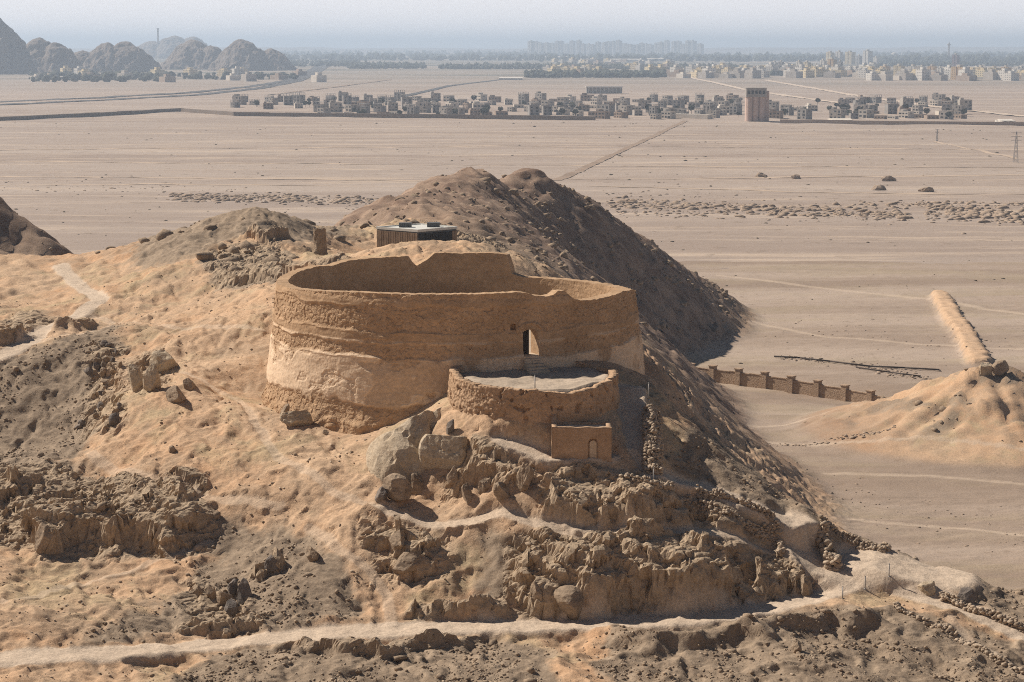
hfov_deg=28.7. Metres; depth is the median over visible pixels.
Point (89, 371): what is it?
scree block
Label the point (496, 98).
village house
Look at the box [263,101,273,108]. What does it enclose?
village house
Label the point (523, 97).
village house
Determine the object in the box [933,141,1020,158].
track
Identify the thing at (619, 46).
apartment block
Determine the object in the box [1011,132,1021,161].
power pylon
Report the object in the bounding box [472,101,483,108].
village house
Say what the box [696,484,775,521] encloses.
stone wall
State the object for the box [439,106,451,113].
village house
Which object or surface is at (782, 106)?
village house
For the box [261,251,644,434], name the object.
round tower
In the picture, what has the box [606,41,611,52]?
apartment block
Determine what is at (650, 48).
apartment block
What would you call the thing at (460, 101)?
village house
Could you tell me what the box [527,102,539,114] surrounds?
village house
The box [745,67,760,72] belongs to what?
city house
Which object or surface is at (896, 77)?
city house
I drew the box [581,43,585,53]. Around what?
apartment block
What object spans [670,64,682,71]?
city house
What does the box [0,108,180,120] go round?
embankment wall
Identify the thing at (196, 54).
hill
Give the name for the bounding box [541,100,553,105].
village house
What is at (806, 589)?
boulder
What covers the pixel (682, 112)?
village house
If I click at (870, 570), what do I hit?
path
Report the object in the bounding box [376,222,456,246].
service building
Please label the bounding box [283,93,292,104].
village house
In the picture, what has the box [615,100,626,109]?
village house
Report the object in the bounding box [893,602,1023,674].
stone wall
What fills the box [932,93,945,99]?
village house
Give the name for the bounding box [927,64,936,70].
apartment block
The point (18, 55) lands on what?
hill
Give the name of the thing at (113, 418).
boulder
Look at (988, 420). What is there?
mound
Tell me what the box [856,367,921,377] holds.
water pipe
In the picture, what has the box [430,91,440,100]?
village house
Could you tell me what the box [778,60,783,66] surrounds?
apartment block
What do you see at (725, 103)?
village house
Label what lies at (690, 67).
city house
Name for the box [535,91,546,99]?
village house
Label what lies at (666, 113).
village house
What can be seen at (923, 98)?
village house
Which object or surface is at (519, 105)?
village house
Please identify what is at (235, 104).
village house
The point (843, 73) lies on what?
city house
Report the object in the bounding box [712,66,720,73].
city house
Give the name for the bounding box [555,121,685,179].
track
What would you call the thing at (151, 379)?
boulder
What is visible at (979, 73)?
city house
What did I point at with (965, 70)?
city house
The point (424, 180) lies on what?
track
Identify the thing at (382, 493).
boulder
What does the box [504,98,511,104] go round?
village house
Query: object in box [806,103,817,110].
village house
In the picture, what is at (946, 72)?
city house
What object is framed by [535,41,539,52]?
apartment block
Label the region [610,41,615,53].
apartment block
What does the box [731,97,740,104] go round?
village house
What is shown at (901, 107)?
village house
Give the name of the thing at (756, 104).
grain silo
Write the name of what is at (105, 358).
scree block
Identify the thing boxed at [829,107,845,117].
village house
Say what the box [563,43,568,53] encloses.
apartment block
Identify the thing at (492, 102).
village house
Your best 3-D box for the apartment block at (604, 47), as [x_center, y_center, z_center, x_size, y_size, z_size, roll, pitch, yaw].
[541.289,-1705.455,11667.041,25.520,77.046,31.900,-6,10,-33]
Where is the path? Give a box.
[0,262,1023,667]
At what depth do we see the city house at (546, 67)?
4201.09 m
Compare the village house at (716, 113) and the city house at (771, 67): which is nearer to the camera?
the village house at (716, 113)
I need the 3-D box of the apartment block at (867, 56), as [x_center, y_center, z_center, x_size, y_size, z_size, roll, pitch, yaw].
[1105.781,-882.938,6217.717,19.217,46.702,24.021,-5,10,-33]
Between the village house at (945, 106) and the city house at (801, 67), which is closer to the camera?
the village house at (945, 106)
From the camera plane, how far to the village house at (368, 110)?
1707.86 m
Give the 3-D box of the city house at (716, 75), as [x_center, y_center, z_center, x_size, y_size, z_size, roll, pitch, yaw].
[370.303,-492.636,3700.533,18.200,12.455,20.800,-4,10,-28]
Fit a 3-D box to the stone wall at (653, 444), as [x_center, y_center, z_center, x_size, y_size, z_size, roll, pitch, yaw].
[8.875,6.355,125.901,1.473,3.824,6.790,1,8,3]
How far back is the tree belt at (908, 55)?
8009.89 m
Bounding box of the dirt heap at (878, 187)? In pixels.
[871,185,885,189]
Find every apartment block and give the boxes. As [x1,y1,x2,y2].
[528,40,534,53]
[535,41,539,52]
[538,42,543,54]
[544,42,550,52]
[551,42,554,52]
[555,41,560,54]
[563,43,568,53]
[569,40,575,54]
[576,40,581,53]
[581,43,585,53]
[586,43,590,54]
[589,44,595,53]
[595,41,600,52]
[601,42,607,52]
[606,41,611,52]
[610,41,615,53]
[616,40,621,53]
[622,43,626,53]
[626,44,634,52]
[635,44,640,53]
[639,42,644,54]
[647,44,653,53]
[654,42,658,53]
[659,41,663,53]
[664,40,669,53]
[671,41,676,52]
[675,40,681,52]
[680,44,684,53]
[685,40,689,53]
[690,40,696,54]
[697,43,703,54]
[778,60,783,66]
[803,60,810,66]
[820,59,826,65]
[826,51,834,62]
[827,57,836,66]
[835,50,842,63]
[845,51,855,63]
[856,54,861,64]
[863,49,872,63]
[873,56,878,63]
[893,64,904,75]
[908,64,914,70]
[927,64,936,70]
[937,66,943,73]
[950,65,969,79]
[952,53,959,66]
[975,65,986,74]
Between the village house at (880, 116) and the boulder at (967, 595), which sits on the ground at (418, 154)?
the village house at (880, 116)
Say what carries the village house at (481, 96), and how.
on the ground at (418, 154)
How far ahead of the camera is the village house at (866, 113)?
1659.88 m
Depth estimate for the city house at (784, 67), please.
4228.47 m
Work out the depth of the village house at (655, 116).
1632.77 m
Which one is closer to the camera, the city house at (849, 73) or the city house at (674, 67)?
the city house at (849, 73)
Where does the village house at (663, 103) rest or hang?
on the ground at (418, 154)
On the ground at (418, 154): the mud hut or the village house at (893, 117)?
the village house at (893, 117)
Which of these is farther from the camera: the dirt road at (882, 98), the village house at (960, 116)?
the dirt road at (882, 98)
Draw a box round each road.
[0,60,338,104]
[0,65,322,101]
[406,78,558,95]
[691,77,850,103]
[763,80,1023,115]
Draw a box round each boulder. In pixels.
[34,522,54,553]
[109,413,119,425]
[128,364,142,391]
[143,363,160,391]
[149,349,177,371]
[166,385,185,402]
[169,445,175,452]
[183,377,195,390]
[193,586,202,595]
[204,584,215,598]
[216,591,232,605]
[224,598,238,614]
[227,579,237,596]
[236,577,251,604]
[264,555,277,574]
[280,410,312,425]
[281,403,289,412]
[306,545,318,561]
[366,407,441,483]
[375,487,387,501]
[381,473,412,500]
[388,529,404,551]
[392,552,429,573]
[411,473,423,494]
[418,434,467,469]
[446,419,453,433]
[446,465,458,485]
[461,483,471,504]
[478,478,490,494]
[493,482,510,501]
[516,466,533,491]
[530,581,541,601]
[553,585,583,619]
[711,322,718,332]
[791,640,801,652]
[800,574,812,595]
[918,581,935,595]
[958,587,976,603]
[980,362,991,375]
[992,360,1008,375]
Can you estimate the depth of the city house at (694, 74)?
3677.80 m
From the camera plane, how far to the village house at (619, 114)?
1655.55 m
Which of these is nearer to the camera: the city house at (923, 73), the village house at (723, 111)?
the village house at (723, 111)
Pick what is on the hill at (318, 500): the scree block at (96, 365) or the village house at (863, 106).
the scree block at (96, 365)
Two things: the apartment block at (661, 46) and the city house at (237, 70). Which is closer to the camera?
the city house at (237, 70)
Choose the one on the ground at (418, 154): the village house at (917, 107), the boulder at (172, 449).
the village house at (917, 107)
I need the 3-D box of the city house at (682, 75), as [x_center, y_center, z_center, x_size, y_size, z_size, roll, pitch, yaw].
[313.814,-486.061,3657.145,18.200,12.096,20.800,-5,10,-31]
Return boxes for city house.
[60,66,71,72]
[74,66,85,74]
[78,69,91,74]
[117,70,132,78]
[150,67,164,75]
[159,74,175,81]
[183,67,197,74]
[217,68,231,75]
[226,73,239,79]
[232,66,243,74]
[241,72,256,80]
[270,73,287,79]
[292,69,306,75]
[311,72,326,81]
[542,65,550,70]
[547,66,558,70]
[568,58,577,63]
[582,64,594,70]
[592,66,604,70]
[630,62,637,69]
[635,63,646,69]
[644,64,656,71]
[656,64,667,68]
[669,70,681,76]
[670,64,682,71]
[676,72,690,77]
[686,64,697,71]
[690,70,700,77]
[698,70,713,77]
[702,66,715,72]
[709,71,718,77]
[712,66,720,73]
[719,72,733,77]
[721,67,733,72]
[729,68,744,72]
[729,71,743,77]
[744,71,760,77]
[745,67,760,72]
[756,65,765,70]
[760,69,769,77]
[765,64,777,75]
[780,65,790,70]
[786,69,802,77]
[795,64,808,70]
[800,68,814,77]
[810,66,822,76]
[823,71,840,77]
[831,64,844,69]
[831,68,846,76]
[847,70,854,76]
[852,71,857,77]
[858,68,871,77]
[866,71,880,79]
[870,62,878,67]
[877,71,892,80]
[893,76,900,79]
[895,70,913,79]
[915,67,930,80]
[929,73,947,80]
[944,68,950,77]
[956,73,976,80]
[958,67,973,75]
[976,68,987,76]
[983,69,996,79]
[997,68,1011,79]
[1003,71,1018,80]
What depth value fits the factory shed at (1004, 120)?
1537.58 m
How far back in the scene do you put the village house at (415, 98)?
2170.86 m
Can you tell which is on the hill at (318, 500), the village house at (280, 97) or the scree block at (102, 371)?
the scree block at (102, 371)
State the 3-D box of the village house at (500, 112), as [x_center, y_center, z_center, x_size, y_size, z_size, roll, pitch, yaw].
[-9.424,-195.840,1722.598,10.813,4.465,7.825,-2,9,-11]
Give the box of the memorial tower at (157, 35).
[156,28,158,43]
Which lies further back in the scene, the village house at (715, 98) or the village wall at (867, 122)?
the village house at (715, 98)
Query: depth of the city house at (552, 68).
3925.40 m
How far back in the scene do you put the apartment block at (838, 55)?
5909.18 m
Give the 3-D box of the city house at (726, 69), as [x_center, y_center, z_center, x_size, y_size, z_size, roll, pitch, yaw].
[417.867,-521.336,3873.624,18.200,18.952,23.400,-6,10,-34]
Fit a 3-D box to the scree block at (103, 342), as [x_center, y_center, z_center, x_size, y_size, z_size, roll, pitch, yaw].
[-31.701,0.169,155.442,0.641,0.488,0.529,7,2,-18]
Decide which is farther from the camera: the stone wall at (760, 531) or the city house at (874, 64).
the city house at (874, 64)
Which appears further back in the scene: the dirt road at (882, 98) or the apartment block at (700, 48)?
the apartment block at (700, 48)
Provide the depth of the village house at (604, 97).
2163.27 m
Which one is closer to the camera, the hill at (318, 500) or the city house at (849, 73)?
the hill at (318, 500)
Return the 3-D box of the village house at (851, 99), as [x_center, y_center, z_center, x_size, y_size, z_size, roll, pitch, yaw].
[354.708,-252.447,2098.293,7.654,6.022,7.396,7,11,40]
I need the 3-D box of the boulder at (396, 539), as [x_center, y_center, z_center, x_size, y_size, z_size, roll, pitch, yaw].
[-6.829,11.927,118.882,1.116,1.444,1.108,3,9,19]
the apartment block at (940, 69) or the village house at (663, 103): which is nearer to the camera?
the village house at (663, 103)
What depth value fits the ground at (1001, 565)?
251.01 m
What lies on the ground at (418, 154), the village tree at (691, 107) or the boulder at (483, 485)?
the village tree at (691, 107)
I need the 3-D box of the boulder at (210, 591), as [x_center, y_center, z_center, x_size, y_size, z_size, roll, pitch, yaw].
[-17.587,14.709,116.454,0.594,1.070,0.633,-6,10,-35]
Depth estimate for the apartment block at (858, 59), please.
5911.31 m
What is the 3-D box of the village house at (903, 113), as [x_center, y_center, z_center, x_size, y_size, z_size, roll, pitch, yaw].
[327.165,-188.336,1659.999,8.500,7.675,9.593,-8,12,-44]
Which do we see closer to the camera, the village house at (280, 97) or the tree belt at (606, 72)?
the village house at (280, 97)
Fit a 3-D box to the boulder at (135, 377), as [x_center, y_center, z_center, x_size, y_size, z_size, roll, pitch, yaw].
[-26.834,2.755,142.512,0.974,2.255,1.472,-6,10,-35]
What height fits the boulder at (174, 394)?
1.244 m
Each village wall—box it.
[181,108,595,119]
[780,119,1023,125]
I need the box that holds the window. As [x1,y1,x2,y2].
[419,231,451,240]
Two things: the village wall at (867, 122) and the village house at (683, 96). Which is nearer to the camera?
the village wall at (867, 122)
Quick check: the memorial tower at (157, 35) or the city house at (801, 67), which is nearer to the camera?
the city house at (801, 67)
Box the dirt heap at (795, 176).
[791,174,800,178]
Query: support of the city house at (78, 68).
on the ground at (418, 154)
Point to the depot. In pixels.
(603, 89)
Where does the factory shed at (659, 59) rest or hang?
on the ground at (418, 154)
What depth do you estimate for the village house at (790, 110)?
1720.62 m
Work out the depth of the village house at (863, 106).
1744.93 m
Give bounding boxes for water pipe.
[774,355,941,371]
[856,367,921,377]
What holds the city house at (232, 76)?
on the ground at (418, 154)
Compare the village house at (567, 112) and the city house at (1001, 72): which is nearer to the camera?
the village house at (567, 112)
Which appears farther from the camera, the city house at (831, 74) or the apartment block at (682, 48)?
the apartment block at (682, 48)
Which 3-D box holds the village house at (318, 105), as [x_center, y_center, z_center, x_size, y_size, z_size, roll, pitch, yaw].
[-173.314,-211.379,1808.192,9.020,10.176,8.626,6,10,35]
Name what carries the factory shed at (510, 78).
on the ground at (418, 154)
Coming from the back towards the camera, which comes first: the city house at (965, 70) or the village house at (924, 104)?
the city house at (965, 70)
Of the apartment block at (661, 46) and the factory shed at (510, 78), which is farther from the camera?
the apartment block at (661, 46)
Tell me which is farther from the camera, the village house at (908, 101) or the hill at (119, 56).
the hill at (119, 56)
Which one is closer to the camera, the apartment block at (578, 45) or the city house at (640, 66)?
the city house at (640, 66)
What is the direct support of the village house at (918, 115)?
on the ground at (418, 154)
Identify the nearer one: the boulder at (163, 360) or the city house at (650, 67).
the boulder at (163, 360)
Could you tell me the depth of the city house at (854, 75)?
3702.18 m
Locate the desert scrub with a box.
[14,122,1011,363]
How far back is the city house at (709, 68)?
3738.88 m
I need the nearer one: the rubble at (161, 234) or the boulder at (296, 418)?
the boulder at (296, 418)
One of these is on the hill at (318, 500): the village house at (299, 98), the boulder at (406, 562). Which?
the boulder at (406, 562)
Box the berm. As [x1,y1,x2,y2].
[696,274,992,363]
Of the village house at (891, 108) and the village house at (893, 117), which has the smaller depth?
the village house at (893, 117)
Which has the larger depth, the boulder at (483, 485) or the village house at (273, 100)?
the village house at (273, 100)
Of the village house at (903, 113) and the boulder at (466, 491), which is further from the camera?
the village house at (903, 113)
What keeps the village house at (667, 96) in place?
on the ground at (418, 154)
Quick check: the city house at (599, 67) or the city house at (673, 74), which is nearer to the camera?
the city house at (673, 74)
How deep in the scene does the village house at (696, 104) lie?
1904.25 m
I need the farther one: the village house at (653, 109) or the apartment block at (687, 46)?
the apartment block at (687, 46)
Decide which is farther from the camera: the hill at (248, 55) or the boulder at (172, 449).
the hill at (248, 55)
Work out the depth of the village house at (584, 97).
2151.38 m
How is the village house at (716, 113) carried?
on the ground at (418, 154)
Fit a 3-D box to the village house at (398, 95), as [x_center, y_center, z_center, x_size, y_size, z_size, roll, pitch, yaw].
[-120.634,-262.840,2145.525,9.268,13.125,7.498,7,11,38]
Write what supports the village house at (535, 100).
on the ground at (418, 154)
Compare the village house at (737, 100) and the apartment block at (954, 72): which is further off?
the apartment block at (954, 72)
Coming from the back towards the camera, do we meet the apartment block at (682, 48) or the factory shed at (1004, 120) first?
the apartment block at (682, 48)
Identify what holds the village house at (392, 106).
on the ground at (418, 154)
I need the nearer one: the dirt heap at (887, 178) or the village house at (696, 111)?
the dirt heap at (887, 178)
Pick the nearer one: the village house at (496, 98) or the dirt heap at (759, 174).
the dirt heap at (759, 174)
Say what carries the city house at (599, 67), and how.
on the ground at (418, 154)
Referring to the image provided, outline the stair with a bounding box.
[523,358,550,375]
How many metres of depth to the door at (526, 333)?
132.35 m
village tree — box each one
[451,108,457,113]
[688,105,694,113]
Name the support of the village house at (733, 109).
on the ground at (418, 154)
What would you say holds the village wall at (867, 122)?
on the ground at (418, 154)
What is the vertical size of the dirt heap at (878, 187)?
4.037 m
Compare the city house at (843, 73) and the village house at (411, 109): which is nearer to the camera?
the village house at (411, 109)
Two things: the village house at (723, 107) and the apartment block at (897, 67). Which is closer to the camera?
the village house at (723, 107)
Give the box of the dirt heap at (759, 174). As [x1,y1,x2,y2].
[754,172,767,176]
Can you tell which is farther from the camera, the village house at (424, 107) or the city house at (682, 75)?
the city house at (682, 75)
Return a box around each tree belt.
[28,69,298,81]
[280,48,1023,62]
[290,58,1023,77]
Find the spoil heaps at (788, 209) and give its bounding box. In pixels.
[2,179,1023,552]
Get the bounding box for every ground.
[0,47,1023,268]
[679,261,1023,498]
[826,494,1023,589]
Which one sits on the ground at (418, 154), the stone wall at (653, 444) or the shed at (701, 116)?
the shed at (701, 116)
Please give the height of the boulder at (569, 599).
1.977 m
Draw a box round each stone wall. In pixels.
[614,472,779,545]
[641,403,664,475]
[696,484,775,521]
[772,525,785,558]
[816,520,842,570]
[818,514,917,559]
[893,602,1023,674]
[938,591,1023,632]
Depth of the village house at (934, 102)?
1989.83 m
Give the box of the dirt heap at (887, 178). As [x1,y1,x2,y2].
[881,175,895,180]
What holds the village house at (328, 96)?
on the ground at (418, 154)
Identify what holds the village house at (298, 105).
on the ground at (418, 154)
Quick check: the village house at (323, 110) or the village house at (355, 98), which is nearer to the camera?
the village house at (323, 110)
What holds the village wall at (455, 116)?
on the ground at (418, 154)
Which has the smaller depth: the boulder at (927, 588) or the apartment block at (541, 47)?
the boulder at (927, 588)
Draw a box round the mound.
[795,362,1023,493]
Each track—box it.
[0,161,1023,167]
[0,174,1016,180]
[0,183,328,185]
[9,145,987,149]
[276,79,391,93]
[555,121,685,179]
[609,186,1004,193]
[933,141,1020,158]
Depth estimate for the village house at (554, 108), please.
1805.74 m
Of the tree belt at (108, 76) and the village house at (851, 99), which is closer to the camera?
the village house at (851, 99)
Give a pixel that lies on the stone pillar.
(320, 242)
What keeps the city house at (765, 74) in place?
on the ground at (418, 154)
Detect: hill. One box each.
[0,18,83,74]
[0,167,811,487]
[0,206,1023,681]
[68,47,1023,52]
[74,41,162,72]
[137,36,207,58]
[160,39,221,69]
[207,39,296,70]
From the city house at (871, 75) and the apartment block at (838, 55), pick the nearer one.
the city house at (871, 75)
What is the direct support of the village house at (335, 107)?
on the ground at (418, 154)
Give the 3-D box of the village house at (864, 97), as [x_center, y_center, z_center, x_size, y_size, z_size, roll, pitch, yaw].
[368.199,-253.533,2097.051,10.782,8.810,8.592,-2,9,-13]
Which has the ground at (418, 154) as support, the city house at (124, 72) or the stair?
the city house at (124, 72)
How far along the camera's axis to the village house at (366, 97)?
2118.01 m
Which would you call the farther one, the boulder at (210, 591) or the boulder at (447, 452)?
the boulder at (447, 452)
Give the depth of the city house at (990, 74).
3482.82 m
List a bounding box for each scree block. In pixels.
[78,419,84,425]
[85,367,92,374]
[93,362,100,369]
[97,401,103,409]
[100,340,107,345]
[100,367,106,376]
[102,356,109,361]
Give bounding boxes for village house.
[230,100,239,107]
[232,94,246,104]
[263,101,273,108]
[268,96,277,104]
[277,94,282,101]
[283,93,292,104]
[293,92,304,104]
[294,102,302,107]
[313,96,319,103]
[313,101,326,111]
[317,108,330,112]
[325,97,335,107]
[326,93,334,98]
[329,101,342,112]
[338,91,347,100]
[342,93,351,103]
[345,104,358,111]
[352,95,358,100]
[357,100,369,105]
[358,103,369,107]
[360,106,369,112]
[363,93,372,100]
[369,97,376,104]
[373,100,381,108]
[373,103,385,111]
[385,95,395,104]
[388,101,397,111]
[394,90,404,100]
[401,94,411,108]
[407,104,418,113]
[412,96,421,100]
[415,100,430,112]
[420,98,431,101]
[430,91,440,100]
[430,101,440,107]
[432,103,440,112]
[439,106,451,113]
[443,95,453,101]
[446,101,458,106]
[452,107,464,113]
[455,99,465,104]
[463,102,471,107]
[468,108,480,114]
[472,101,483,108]
[475,92,486,100]
[487,100,495,104]
[489,95,500,101]
[494,111,507,114]
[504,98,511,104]
[507,107,516,111]
[513,104,523,107]
[519,93,528,104]
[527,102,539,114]
[531,98,542,104]
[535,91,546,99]
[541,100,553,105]
[542,103,551,114]
[552,105,562,111]
[556,107,569,114]
[557,97,568,103]
[565,94,575,101]
[565,105,573,111]
[572,109,583,115]
[578,103,589,110]
[580,93,593,100]
[587,112,594,115]
[590,96,602,104]
[590,105,600,108]
[595,109,609,118]
[598,94,606,100]
[601,101,614,115]
[614,110,627,117]
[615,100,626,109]
[618,103,632,114]
[619,97,629,104]
[632,110,642,115]
[633,105,640,109]
[638,98,651,108]
[649,106,659,115]
[650,93,657,101]
[650,114,661,118]
[658,99,666,107]
[661,99,672,104]
[661,109,675,118]
[662,95,672,98]
[672,98,684,107]
[676,109,688,113]
[677,95,688,101]
[688,102,699,108]
[694,107,704,113]
[695,96,703,103]
[703,102,714,113]
[704,99,717,107]
[708,109,719,117]
[712,96,723,100]
[715,108,726,114]
[717,104,728,112]
[718,101,729,105]
[726,93,738,100]
[729,103,741,114]
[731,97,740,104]
[769,100,778,110]
[769,109,783,118]
[780,104,791,110]
[784,105,793,115]
[797,106,811,119]
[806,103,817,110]
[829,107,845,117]
[838,98,849,106]
[845,97,854,102]
[849,111,858,118]
[853,97,863,109]
[854,103,868,109]
[858,95,869,102]
[858,109,873,117]
[867,103,877,110]
[869,94,881,102]
[874,115,886,118]
[884,101,897,113]
[887,98,895,102]
[888,116,898,118]
[897,106,910,113]
[898,109,913,117]
[899,96,913,106]
[912,105,922,110]
[914,114,925,117]
[918,101,927,106]
[919,95,927,101]
[924,115,938,118]
[930,99,940,105]
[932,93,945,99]
[939,111,953,118]
[941,99,952,105]
[942,101,953,110]
[950,95,959,102]
[952,103,964,113]
[954,114,966,118]
[957,98,971,109]
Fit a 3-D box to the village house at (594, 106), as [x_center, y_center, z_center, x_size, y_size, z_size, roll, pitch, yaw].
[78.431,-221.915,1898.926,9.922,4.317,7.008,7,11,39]
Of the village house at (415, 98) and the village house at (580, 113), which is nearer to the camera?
the village house at (580, 113)
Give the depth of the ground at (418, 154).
1085.15 m
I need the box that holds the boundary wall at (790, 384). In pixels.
[692,363,886,401]
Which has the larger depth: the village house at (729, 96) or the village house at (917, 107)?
the village house at (729, 96)
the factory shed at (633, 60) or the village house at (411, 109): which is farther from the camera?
the factory shed at (633, 60)
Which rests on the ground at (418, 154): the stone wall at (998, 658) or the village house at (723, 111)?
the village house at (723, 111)
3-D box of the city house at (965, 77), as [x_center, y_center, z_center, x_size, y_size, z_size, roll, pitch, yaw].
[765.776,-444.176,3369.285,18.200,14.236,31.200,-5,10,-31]
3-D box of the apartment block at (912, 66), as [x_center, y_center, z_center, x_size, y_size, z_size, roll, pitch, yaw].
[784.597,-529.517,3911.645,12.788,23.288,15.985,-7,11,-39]
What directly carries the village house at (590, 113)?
on the ground at (418, 154)
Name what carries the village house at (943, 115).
on the ground at (418, 154)
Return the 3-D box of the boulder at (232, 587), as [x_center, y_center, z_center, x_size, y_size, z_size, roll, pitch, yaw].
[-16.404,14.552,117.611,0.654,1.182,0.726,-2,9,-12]
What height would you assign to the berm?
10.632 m
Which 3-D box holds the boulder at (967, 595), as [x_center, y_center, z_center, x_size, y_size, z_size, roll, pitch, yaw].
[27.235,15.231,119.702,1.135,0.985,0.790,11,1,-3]
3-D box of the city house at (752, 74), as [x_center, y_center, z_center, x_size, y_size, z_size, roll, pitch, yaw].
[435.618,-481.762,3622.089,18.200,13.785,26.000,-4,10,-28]
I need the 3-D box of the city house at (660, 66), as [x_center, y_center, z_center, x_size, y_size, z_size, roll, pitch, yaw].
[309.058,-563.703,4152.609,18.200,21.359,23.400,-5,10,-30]
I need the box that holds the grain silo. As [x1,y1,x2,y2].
[744,87,768,121]
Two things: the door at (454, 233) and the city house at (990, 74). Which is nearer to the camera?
the door at (454, 233)
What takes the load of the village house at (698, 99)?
on the ground at (418, 154)
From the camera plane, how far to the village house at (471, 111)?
1703.37 m
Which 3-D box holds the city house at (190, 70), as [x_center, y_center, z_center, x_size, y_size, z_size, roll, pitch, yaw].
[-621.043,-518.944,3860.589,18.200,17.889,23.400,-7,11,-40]
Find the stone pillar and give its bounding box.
[313,228,327,255]
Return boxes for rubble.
[0,243,1023,681]
[17,170,1021,441]
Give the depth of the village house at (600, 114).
1646.09 m
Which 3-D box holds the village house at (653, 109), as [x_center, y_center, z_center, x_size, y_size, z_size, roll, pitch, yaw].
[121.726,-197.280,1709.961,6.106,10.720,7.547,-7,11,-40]
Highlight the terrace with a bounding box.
[447,365,619,434]
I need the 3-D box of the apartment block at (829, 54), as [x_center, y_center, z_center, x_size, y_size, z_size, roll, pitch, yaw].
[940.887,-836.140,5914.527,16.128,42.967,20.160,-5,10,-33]
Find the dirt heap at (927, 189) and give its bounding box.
[918,186,933,191]
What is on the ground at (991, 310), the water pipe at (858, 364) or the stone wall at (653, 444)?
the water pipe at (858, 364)
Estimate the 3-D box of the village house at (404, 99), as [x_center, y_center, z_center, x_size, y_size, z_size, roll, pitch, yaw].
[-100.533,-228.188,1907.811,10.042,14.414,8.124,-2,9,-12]
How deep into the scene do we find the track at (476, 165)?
1008.76 m
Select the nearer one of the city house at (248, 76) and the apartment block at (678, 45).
the city house at (248, 76)
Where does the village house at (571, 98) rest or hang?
on the ground at (418, 154)
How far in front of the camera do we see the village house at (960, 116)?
1648.43 m
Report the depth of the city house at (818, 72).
3754.57 m
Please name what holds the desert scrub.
on the ground at (418, 154)
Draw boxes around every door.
[452,230,456,240]
[523,330,528,353]
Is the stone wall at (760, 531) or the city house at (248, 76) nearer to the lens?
the stone wall at (760, 531)
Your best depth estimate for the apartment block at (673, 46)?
12336.29 m
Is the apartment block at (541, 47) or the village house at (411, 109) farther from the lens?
the apartment block at (541, 47)
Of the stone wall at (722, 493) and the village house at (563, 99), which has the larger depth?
the village house at (563, 99)
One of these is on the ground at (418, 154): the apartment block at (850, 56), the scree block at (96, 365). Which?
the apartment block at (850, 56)
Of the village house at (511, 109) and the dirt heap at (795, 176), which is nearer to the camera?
the dirt heap at (795, 176)
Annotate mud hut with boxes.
[551,413,611,461]
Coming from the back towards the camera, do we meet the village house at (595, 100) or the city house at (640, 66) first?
the city house at (640, 66)
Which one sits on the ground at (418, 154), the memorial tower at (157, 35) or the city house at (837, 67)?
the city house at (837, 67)
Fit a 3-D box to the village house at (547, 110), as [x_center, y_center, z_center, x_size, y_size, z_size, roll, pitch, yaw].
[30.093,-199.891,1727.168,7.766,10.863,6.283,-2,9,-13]
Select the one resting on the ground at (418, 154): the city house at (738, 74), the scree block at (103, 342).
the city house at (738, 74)
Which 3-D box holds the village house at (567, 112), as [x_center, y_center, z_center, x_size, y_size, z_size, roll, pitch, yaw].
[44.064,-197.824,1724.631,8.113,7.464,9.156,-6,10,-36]
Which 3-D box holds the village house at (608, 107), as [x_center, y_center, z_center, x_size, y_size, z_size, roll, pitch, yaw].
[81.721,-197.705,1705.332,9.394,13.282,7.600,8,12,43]
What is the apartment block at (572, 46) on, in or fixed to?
on the ground at (418, 154)
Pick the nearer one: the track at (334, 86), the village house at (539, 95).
the village house at (539, 95)
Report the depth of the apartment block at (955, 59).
5155.51 m
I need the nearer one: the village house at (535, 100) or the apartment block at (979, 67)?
the village house at (535, 100)
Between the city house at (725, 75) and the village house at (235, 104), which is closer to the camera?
the village house at (235, 104)
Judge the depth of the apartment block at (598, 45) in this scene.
12091.25 m
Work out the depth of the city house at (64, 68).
3913.90 m
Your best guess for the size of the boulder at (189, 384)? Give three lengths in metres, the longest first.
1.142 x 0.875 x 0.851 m
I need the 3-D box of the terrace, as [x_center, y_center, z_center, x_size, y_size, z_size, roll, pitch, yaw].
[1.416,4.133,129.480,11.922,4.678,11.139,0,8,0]
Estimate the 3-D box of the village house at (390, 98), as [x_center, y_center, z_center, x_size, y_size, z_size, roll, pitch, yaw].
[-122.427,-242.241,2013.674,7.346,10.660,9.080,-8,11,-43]
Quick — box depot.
[585,86,622,93]
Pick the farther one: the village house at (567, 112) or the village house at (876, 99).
the village house at (876, 99)
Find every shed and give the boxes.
[499,77,522,79]
[603,59,641,61]
[640,58,663,60]
[676,113,712,118]
[828,118,851,119]
[995,119,1014,121]
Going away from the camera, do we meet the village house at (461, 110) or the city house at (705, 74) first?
the village house at (461, 110)
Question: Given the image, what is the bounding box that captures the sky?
[0,0,1023,46]
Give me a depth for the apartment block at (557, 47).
11790.18 m
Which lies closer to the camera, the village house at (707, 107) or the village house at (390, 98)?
the village house at (707, 107)
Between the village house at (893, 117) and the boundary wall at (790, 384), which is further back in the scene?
the village house at (893, 117)
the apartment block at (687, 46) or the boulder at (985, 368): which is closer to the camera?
the boulder at (985, 368)
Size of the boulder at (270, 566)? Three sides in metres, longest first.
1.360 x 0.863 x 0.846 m
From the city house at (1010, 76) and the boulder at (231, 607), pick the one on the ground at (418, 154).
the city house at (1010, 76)
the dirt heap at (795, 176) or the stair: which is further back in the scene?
the dirt heap at (795, 176)
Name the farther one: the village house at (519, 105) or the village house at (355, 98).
the village house at (355, 98)

